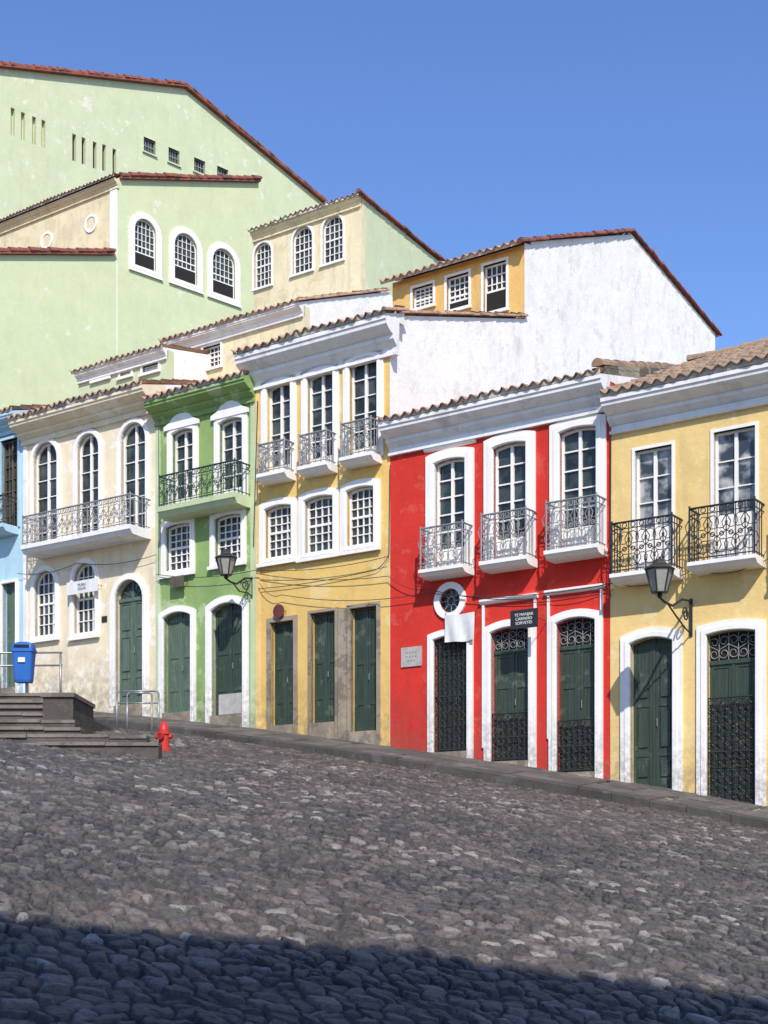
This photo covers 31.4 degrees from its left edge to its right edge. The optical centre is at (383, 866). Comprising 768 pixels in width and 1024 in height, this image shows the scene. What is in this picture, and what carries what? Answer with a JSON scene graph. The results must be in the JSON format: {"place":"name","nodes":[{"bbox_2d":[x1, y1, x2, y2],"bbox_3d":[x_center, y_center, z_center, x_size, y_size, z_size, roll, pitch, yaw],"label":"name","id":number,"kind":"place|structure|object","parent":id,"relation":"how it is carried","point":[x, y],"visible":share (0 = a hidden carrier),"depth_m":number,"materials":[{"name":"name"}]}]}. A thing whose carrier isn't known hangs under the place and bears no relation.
{"place":"outdoors","nodes":[
{"label":"outdoors","id":0,"kind":"place"},
{"bbox_2d":[0,727,767,1023],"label":"cobblestone road","id":1,"kind":"structure","parent":0,"point":[189,879],"depth_m":10.93,"materials":[{"name":"grey stone"}]},
{"bbox_2d":[155,719,171,750],"bbox_3d":[-3.822,-2.273,23.685,0.281,0.577,0.312,0,0,0],"label":"fire hydrant","id":2,"kind":"object","parent":1,"relation":"on","point":[163,735],"visible":0.9,"depth_m":23.62,"materials":[{"name":"red metal"}]},
{"bbox_2d":[0,0,767,349],"label":"sky","id":3,"kind":"structure","parent":0,"point":[475,125],"materials":[{"name":"blue"}]},
{"bbox_2d":[93,711,767,817],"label":"sidewalk","id":4,"kind":"structure","parent":0,"point":[672,796],"depth_m":27.84,"materials":[{"name":"stone"}]},
{"bbox_3d":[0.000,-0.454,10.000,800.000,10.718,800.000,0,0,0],"label":"ground","id":5,"kind":"structure","parent":0,"visible":0},
{"bbox_2d":[0,404,45,692],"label":"blue townhouse","id":6,"kind":"structure","parent":5,"relation":"on","point":[11,552],"depth_m":37.52,"materials":[{"name":"paint"}]},
{"bbox_2d":[7,585,14,686],"bbox_3d":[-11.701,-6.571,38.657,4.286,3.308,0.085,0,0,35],"label":"door","id":7,"kind":"structure","parent":6,"relation":"in","point":[11,588],"depth_m":37.68,"materials":[{"name":"wood"}]},
{"bbox_2d":[7,442,16,525],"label":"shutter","id":8,"kind":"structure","parent":6,"relation":"in","point":[15,442],"depth_m":37.63,"materials":[{"name":"wood"}]},
{"bbox_2d":[0,693,161,759],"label":"stone steps","id":9,"kind":"structure","parent":5,"relation":"on","point":[63,720],"depth_m":22.48,"materials":[{"name":"grey stone"}]},
{"bbox_2d":[11,642,36,692],"bbox_3d":[-6.224,-3.352,23.629,0.390,1.057,0.399,0,0,0],"label":"trash bin","id":10,"kind":"object","parent":9,"relation":"on","point":[24,655],"visible":0.98,"depth_m":23.47,"materials":[{"name":"blue plastic"}]},
{"bbox_2d":[0,652,62,692],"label":"handrail","id":11,"kind":"object","parent":9,"relation":"on","point":[60,665],"visible":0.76,"depth_m":24.09,"materials":[{"name":"metal"}]},
{"bbox_2d":[5,378,195,716],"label":"cream townhouse","id":12,"kind":"structure","parent":5,"relation":"on","point":[88,478],"depth_m":35.44,"materials":[{"name":"paint"}]},
{"bbox_2d":[67,578,101,595],"bbox_3d":[-7.812,-7.302,35.657,1.148,0.333,0.225,0,0,35],"label":"hostel sign","id":13,"kind":"object","parent":12,"relation":"attached to","point":[82,586],"visible":1,"depth_m":35.55,"materials":[{"name":"metal"}]},
{"bbox_2d":[39,426,144,635],"bbox_3d":[-7.651,-8.760,35.837,4.219,5.274,0.015,0,0,35],"label":"window glass","id":14,"kind":"structure","parent":12,"relation":"in","point":[43,469],"depth_m":35.95,"materials":[{"name":"glass"}]},
{"bbox_2d":[102,616,106,622],"bbox_3d":[-7.237,-6.419,35.372,0.188,0.155,0.040,0,0,35],"label":"number plate","id":15,"kind":"object","parent":12,"relation":"attached to","point":[104,618],"visible":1,"depth_m":35.35,"materials":[{"name":"metal"}]},
{"bbox_2d":[119,581,141,704],"bbox_3d":[-6.407,-5.737,34.995,1.017,3.195,0.100,0,0,35],"label":"door","id":16,"kind":"structure","parent":12,"relation":"in","point":[130,602],"depth_m":35.02,"materials":[{"name":"green paint"}]},
{"bbox_2d":[79,350,173,395],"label":"facade wall","id":17,"kind":"structure","parent":5,"relation":"on","point":[167,368],"depth_m":41.99,"materials":[{"name":"beige paint"}]},
{"bbox_2d":[74,348,167,384],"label":"cornice","id":18,"kind":"structure","parent":17,"relation":"attached to","point":[129,363],"depth_m":42.14,"materials":[{"name":"paint"}]},
{"bbox_2d":[89,361,160,383],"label":"window surround","id":19,"kind":"object","parent":17,"relation":"attached to","point":[141,374],"visible":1,"depth_m":41.99,"materials":[{"name":"white paint"}]},
{"bbox_2d":[123,364,157,375],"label":"window sash","id":20,"kind":"object","parent":19,"relation":"in","point":[150,368],"depth_m":41.78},
{"bbox_2d":[0,172,261,408],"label":"pale green mansion","id":21,"kind":"structure","parent":5,"relation":"on","point":[107,267],"depth_m":62.82,"materials":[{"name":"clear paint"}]},
{"bbox_2d":[135,221,231,284],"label":"window glass","id":22,"kind":"structure","parent":21,"relation":"in","point":[215,258],"depth_m":64.74,"materials":[{"name":"black glass"}]},
{"bbox_2d":[116,690,159,734],"bbox_3d":[-5.388,-3.273,29.430,1.030,1.238,1.338,0,0,0],"label":"pedestrian barrier","id":23,"kind":"object","parent":5,"relation":"on","point":[138,692],"visible":0.95,"depth_m":30.06,"materials":[{"name":"metal"}]},
{"bbox_2d":[75,347,209,380],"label":"body walls","id":24,"kind":"structure","parent":5,"relation":"on","point":[190,365],"depth_m":42.06,"materials":[{"name":"white paint"}]},
{"bbox_2d":[69,343,209,374],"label":"roof","id":25,"kind":"structure","parent":24,"relation":"on","point":[144,350],"depth_m":42.07,"materials":[{"name":"tile"}]},
{"bbox_2d":[0,68,322,225],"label":"flank wall","id":26,"kind":"structure","parent":5,"relation":"on","point":[119,119],"depth_m":77.49,"materials":[{"name":"green paint"}]},
{"bbox_2d":[11,110,113,172],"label":"slots","id":27,"kind":"object","parent":26,"relation":"attached to","point":[42,141],"visible":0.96,"depth_m":74.98,"materials":[{"name":"green paint"}]},
{"bbox_2d":[0,61,327,202],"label":"roof","id":28,"kind":"structure","parent":26,"relation":"on","point":[231,123],"depth_m":80.14,"materials":[{"name":"red ceramic"}]},
{"bbox_2d":[142,135,228,174],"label":"window surround","id":29,"kind":"object","parent":26,"relation":"attached to","point":[179,159],"visible":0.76,"depth_m":80.80,"materials":[{"name":"paint"}]},
{"bbox_2d":[144,138,226,174],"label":"window sash","id":30,"kind":"object","parent":29,"relation":"in","point":[172,157],"depth_m":80.97,"materials":[{"name":"white wood"}]},
{"bbox_2d":[144,139,225,175],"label":"window glass","id":31,"kind":"object","parent":30,"relation":"in","point":[175,156],"visible":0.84,"depth_m":80.86,"materials":[{"name":"black glass"}]},
{"bbox_2d":[141,370,254,727],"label":"green townhouse","id":32,"kind":"structure","parent":5,"relation":"on","point":[204,648],"depth_m":33.30,"materials":[{"name":"paint"}]},
{"bbox_2d":[170,575,186,587],"bbox_3d":[-5.051,-7.038,33.754,0.457,0.274,0.220,0,0,35],"label":"electrical box","id":33,"kind":"object","parent":32,"relation":"attached to","point":[177,581],"visible":1,"depth_m":33.65,"materials":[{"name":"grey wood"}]},
{"bbox_2d":[172,422,241,569],"bbox_3d":[-4.321,-9.100,33.539,2.528,3.473,0.015,0,0,35],"label":"window glass","id":34,"kind":"structure","parent":32,"relation":"in","point":[228,429],"depth_m":33.24,"materials":[{"name":"glass"}]},
{"bbox_2d":[215,549,252,598],"bbox_3d":[-3.501,-6.894,32.053,0.464,1.018,1.222,0,0,30],"label":"street lamp","id":35,"kind":"object","parent":32,"relation":"attached to","point":[226,559],"visible":1,"depth_m":31.69,"materials":[{"name":"metal"}]},
{"bbox_2d":[195,306,309,379],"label":"facade wall","id":36,"kind":"structure","parent":5,"relation":"on","point":[267,334],"depth_m":41.70,"materials":[{"name":"beige paint"}]},
{"bbox_2d":[201,340,222,370],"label":"window surround","id":37,"kind":"object","parent":36,"relation":"attached to","point":[220,365],"visible":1,"depth_m":42.39,"materials":[{"name":"white paint"}]},
{"bbox_2d":[205,345,219,366],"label":"window sash","id":38,"kind":"object","parent":37,"relation":"in","point":[214,352],"depth_m":42.67,"materials":[{"name":"white wood"}]},
{"bbox_2d":[209,347,219,366],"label":"window glass","id":39,"kind":"object","parent":38,"relation":"in","point":[212,355],"visible":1,"depth_m":42.69,"materials":[{"name":"black glass"}]},
{"bbox_2d":[163,302,304,348],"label":"cornice","id":40,"kind":"structure","parent":36,"relation":"attached to","point":[294,311],"depth_m":41.71,"materials":[{"name":"paint"}]},
{"bbox_2d":[163,292,392,342],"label":"body walls","id":41,"kind":"structure","parent":5,"relation":"on","point":[324,311],"depth_m":42.17,"materials":[{"name":"white paint"}]},
{"bbox_2d":[157,287,390,342],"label":"roof","id":42,"kind":"structure","parent":41,"relation":"on","point":[269,308],"depth_m":41.92,"materials":[{"name":"ceramic"}]},
{"bbox_2d":[253,198,365,309],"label":"facade wall","id":43,"kind":"structure","parent":5,"relation":"on","point":[348,274],"depth_m":50.27,"materials":[{"name":"beige paint"}]},
{"bbox_2d":[250,214,344,291],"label":"window surround","id":44,"kind":"object","parent":43,"relation":"attached to","point":[291,275],"visible":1,"depth_m":50.62,"materials":[{"name":"white paint"}]},
{"bbox_2d":[256,216,341,287],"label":"window sash","id":45,"kind":"object","parent":44,"relation":"in","point":[295,252],"depth_m":50.85,"materials":[{"name":"white wood"}]},
{"bbox_2d":[257,218,341,286],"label":"window glass","id":46,"kind":"object","parent":45,"relation":"in","point":[310,250],"visible":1,"depth_m":50.76,"materials":[{"name":"glass"}]},
{"bbox_2d":[250,195,361,242],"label":"cornice","id":47,"kind":"structure","parent":43,"relation":"attached to","point":[313,216],"depth_m":50.42,"materials":[{"name":"beige paint"}]},
{"bbox_2d":[366,202,438,296],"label":"body walls","id":48,"kind":"structure","parent":5,"relation":"on","point":[392,249],"depth_m":50.57,"materials":[{"name":"green paint"}]},
{"bbox_2d":[247,188,445,260],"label":"roof","id":49,"kind":"structure","parent":48,"relation":"on","point":[394,221],"depth_m":50.65,"materials":[{"name":"ceramic"}]},
{"bbox_2d":[95,718,767,828],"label":"kerb","id":50,"kind":"structure","parent":5,"relation":"on","point":[572,789],"depth_m":26.93,"materials":[{"name":"stone"}]},
{"bbox_2d":[231,228,721,745],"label":"yellow townhouse","id":51,"kind":"structure","parent":5,"relation":"on","point":[521,310],"depth_m":31.92,"materials":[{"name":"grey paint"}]},
{"bbox_2d":[273,604,284,617],"bbox_3d":[-2.436,-5.989,31.998,0.319,0.319,0.140,0,0,35],"label":"round sign","id":52,"kind":"object","parent":51,"relation":"attached to","point":[278,610],"visible":1,"depth_m":31.93,"materials":[{"name":"metal"}]},
{"bbox_2d":[271,264,505,556],"bbox_3d":[0.284,-11.567,34.041,6.018,8.645,6.915,0,0,0],"label":"window glass","id":53,"kind":"structure","parent":51,"relation":"in","point":[360,370],"depth_m":31.56,"materials":[{"name":"glass"}]},
{"bbox_2d":[17,401,767,600],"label":"overhead cable","id":54,"kind":"object","parent":51,"relation":"attached to","point":[158,574],"visible":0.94,"depth_m":30.70,"materials":[{"name":"rubber"}]},
{"bbox_2d":[376,358,674,779],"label":"red townhouse","id":55,"kind":"structure","parent":5,"relation":"on","point":[504,492],"depth_m":28.61,"materials":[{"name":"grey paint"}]},
{"bbox_2d":[401,646,421,667],"bbox_3d":[0.610,-4.611,29.947,0.538,0.430,0.055,0,0,35],"label":"wall plaque","id":56,"kind":"object","parent":55,"relation":"attached to","point":[411,656],"depth_m":29.93,"materials":[{"name":"stone"}]},
{"bbox_2d":[445,607,477,641],"bbox_3d":[1.637,-5.165,29.162,0.797,0.732,0.149,0,0,35],"label":"cloth banner","id":57,"kind":"object","parent":55,"relation":"attached to","point":[459,627],"visible":1,"depth_m":29.12,"materials":[{"name":"fabric"}]},
{"bbox_2d":[440,430,595,611],"bbox_3d":[2.761,-7.184,28.620,3.863,3.466,0.065,0,0,35],"label":"window glass","id":58,"kind":"structure","parent":55,"relation":"in","point":[589,437],"depth_m":28.62,"materials":[{"name":"black glass"}]},
{"bbox_2d":[510,608,546,629],"bbox_3d":[2.994,-5.057,28.016,0.631,0.382,0.525,0,0,35],"label":"shop sign","id":59,"kind":"object","parent":55,"relation":"attached to","point":[524,618],"visible":1,"depth_m":27.80,"materials":[{"name":"metal"}]},
{"bbox_2d":[599,338,767,805],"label":"ochre townhouse","id":60,"kind":"structure","parent":5,"relation":"on","point":[689,464],"depth_m":26.21,"materials":[{"name":"paint"}]},
{"bbox_2d":[644,556,692,636],"bbox_3d":[5.363,-5.068,25.579,0.498,1.262,1.800,0,0,30],"label":"street lamp","id":61,"kind":"object","parent":60,"relation":"attached to","point":[659,571],"visible":1,"depth_m":25.00,"materials":[{"name":"metal"}]},
{"bbox_2d":[640,430,754,528],"bbox_3d":[6.758,-7.022,25.892,4.191,2.609,0.015,0,0,35],"label":"window glass","id":62,"kind":"structure","parent":60,"relation":"in","point":[746,439],"depth_m":26.09,"materials":[{"name":"grey glass"}]}
]}

